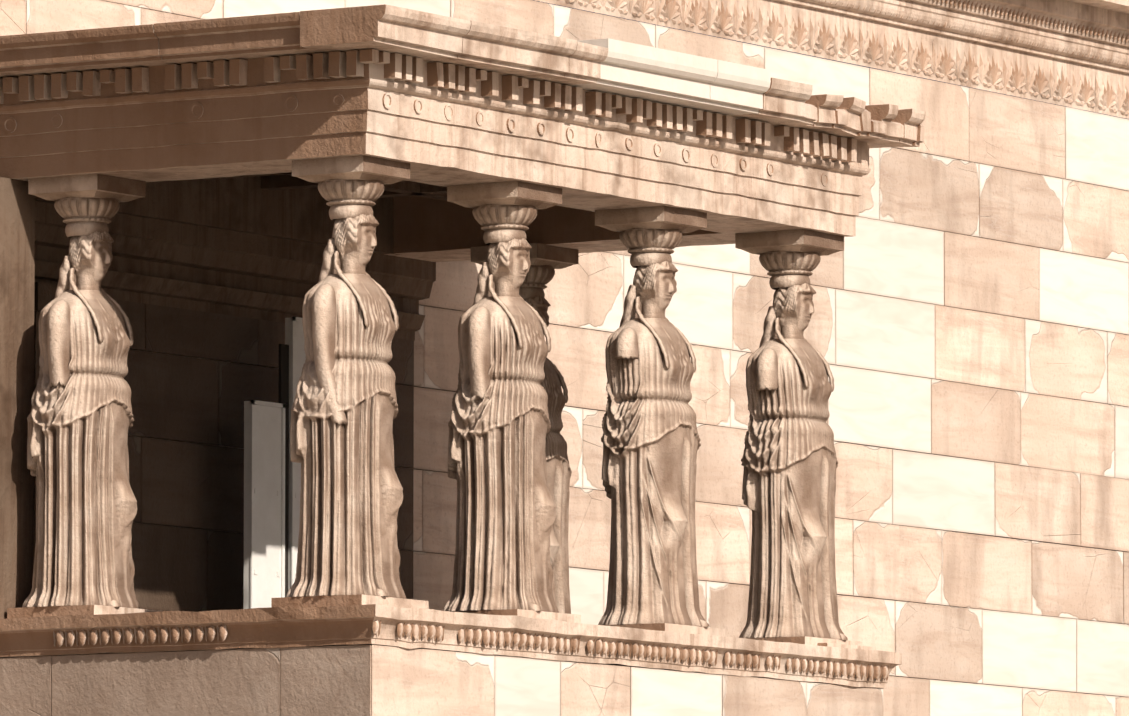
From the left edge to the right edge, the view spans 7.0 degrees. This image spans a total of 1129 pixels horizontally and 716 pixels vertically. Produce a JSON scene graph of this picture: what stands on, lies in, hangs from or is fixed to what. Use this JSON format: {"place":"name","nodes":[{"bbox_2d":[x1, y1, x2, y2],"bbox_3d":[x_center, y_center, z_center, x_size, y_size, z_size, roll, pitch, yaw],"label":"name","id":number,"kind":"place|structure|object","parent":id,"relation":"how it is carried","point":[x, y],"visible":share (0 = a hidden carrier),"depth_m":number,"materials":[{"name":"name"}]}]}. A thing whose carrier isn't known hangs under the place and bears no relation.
{"place":"outdoors","nodes":[
{"label":"outdoors","id":0,"kind":"place"},
{"bbox_2d":[33,176,435,567],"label":"porch interior dressings","id":1,"kind":"structure","parent":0,"point":[247,247],"depth_m":56.84,"materials":[{"name":"brown stone"}]},
{"bbox_2d":[114,299,413,611],"bbox_3d":[-2.474,0.499,56.436,0.013,3.175,5.645,-3,-6,32],"label":"porch wall lining","id":2,"kind":"object","parent":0,"point":[196,401],"visible":0.25,"depth_m":56.75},
{"bbox_2d":[203,172,446,200],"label":"porch ceiling","id":3,"kind":"structure","parent":0,"point":[280,181],"depth_m":57.05,"materials":[{"name":"brown stone"}]},
{"bbox_2d":[0,0,1128,715],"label":"wall","id":4,"kind":"structure","parent":0,"point":[978,178],"depth_m":64.47,"materials":[{"name":"beige stone"}]},
{"bbox_2d":[535,0,1128,118],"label":"decorative frieze","id":5,"kind":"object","parent":4,"relation":"on","point":[1071,53],"depth_m":64.97,"materials":[{"name":"stone"}]},
{"bbox_3d":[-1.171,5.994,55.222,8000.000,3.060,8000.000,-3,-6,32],"label":"terrain","id":6,"kind":"structure","parent":0,"visible":0},
{"bbox_2d":[0,644,756,677],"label":"podium","id":7,"kind":"object","parent":6,"relation":"on","point":[260,648],"visible":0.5,"depth_m":52.88,"materials":[{"name":"beige stone"}]},
{"bbox_2d":[0,177,34,618],"bbox_3d":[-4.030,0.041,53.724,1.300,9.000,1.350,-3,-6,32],"label":"pillar","id":8,"kind":"structure","parent":7,"relation":"on","point":[17,240],"depth_m":53.78,"materials":[{"name":"stone"}]},
{"bbox_2d":[243,317,305,608],"bbox_3d":[-1.743,0.773,56.781,0.062,2.074,0.778,-3,-6,32],"label":"white steel frame","id":9,"kind":"object","parent":7,"relation":"on","point":[264,503],"visible":0.6,"depth_m":56.62,"materials":[{"name":"white metal"}]},
{"bbox_2d":[278,344,288,596],"bbox_3d":[-1.741,0.862,56.798,0.020,1.900,0.086,-3,-6,32],"label":"dark frame slot","id":10,"kind":"object","parent":9,"relation":"attached to","point":[283,390],"visible":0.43,"depth_m":56.83,"materials":[{"name":"grey"}]},
{"bbox_2d":[7,594,875,649],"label":"statue plinths","id":11,"kind":"object","parent":7,"relation":"on","point":[293,602],"visible":0.25,"depth_m":53.49,"materials":[{"name":"stone"}]},
{"bbox_2d":[22,174,145,608],"bbox_3d":[-2.804,0.234,53.778,0.626,2.484,0.716,-3,-6,32],"label":"caryatid","id":12,"kind":"object","parent":11,"relation":"on","point":[80,419],"visible":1,"depth_m":53.57,"materials":[{"name":"stone"}]},
{"bbox_2d":[286,155,409,598],"bbox_3d":[-1.231,0.148,52.790,0.627,2.484,0.718,-3,-6,32],"label":"caryatid","id":13,"kind":"object","parent":11,"relation":"on","point":[344,411],"visible":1,"depth_m":52.58,"materials":[{"name":"stone"}]},
{"bbox_2d":[0,49,870,261],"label":"porch entablature","id":14,"kind":"structure","parent":13,"relation":"on","point":[589,153],"depth_m":53.72,"materials":[{"name":"beige stone"}]},
{"bbox_2d":[0,4,925,147],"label":"porch cornice blocks","id":15,"kind":"structure","parent":14,"relation":"on","point":[500,50],"depth_m":53.11,"materials":[{"name":"beige stone"}]},
{"bbox_2d":[567,38,770,115],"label":"porch cornice blocks","id":16,"kind":"structure","parent":14,"relation":"on","point":[661,76],"depth_m":54.85,"materials":[{"name":"beige stone"}]},
{"bbox_2d":[443,181,561,612],"bbox_3d":[-0.350,0.270,54.184,0.625,2.484,0.716,-3,-6,32],"label":"caryatid","id":17,"kind":"object","parent":11,"relation":"on","point":[499,423],"visible":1,"depth_m":53.97,"materials":[{"name":"stone"}]},
{"bbox_2d":[471,243,578,613],"bbox_3d":[-0.235,0.591,57.848,0.625,2.484,0.719,-3,-6,32],"label":"caryatid","id":18,"kind":"object","parent":11,"relation":"on","point":[546,260],"visible":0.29,"depth_m":57.78,"materials":[{"name":"stone"}]},
{"bbox_2d":[595,206,709,626],"bbox_3d":[0.541,0.394,55.596,0.626,2.484,0.724,-3,-6,32],"label":"caryatid","id":19,"kind":"object","parent":11,"relation":"on","point":[650,439],"visible":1,"depth_m":55.38,"materials":[{"name":"stone"}]},
{"bbox_2d":[735,229,847,639],"bbox_3d":[1.417,0.515,56.990,0.630,2.484,0.718,-3,-6,32],"label":"caryatid","id":20,"kind":"object","parent":11,"relation":"on","point":[789,461],"visible":1,"depth_m":56.77,"materials":[{"name":"stone"}]},
{"bbox_2d":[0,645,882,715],"bbox_3d":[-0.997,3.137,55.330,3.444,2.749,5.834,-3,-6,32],"label":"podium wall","id":21,"kind":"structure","parent":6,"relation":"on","point":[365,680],"depth_m":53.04,"materials":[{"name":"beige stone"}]},
{"bbox_2d":[0,604,901,687],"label":"base molding","id":22,"kind":"structure","parent":21,"relation":"on","point":[408,628],"depth_m":53.18,"materials":[{"name":"beige stone"}]}
]}

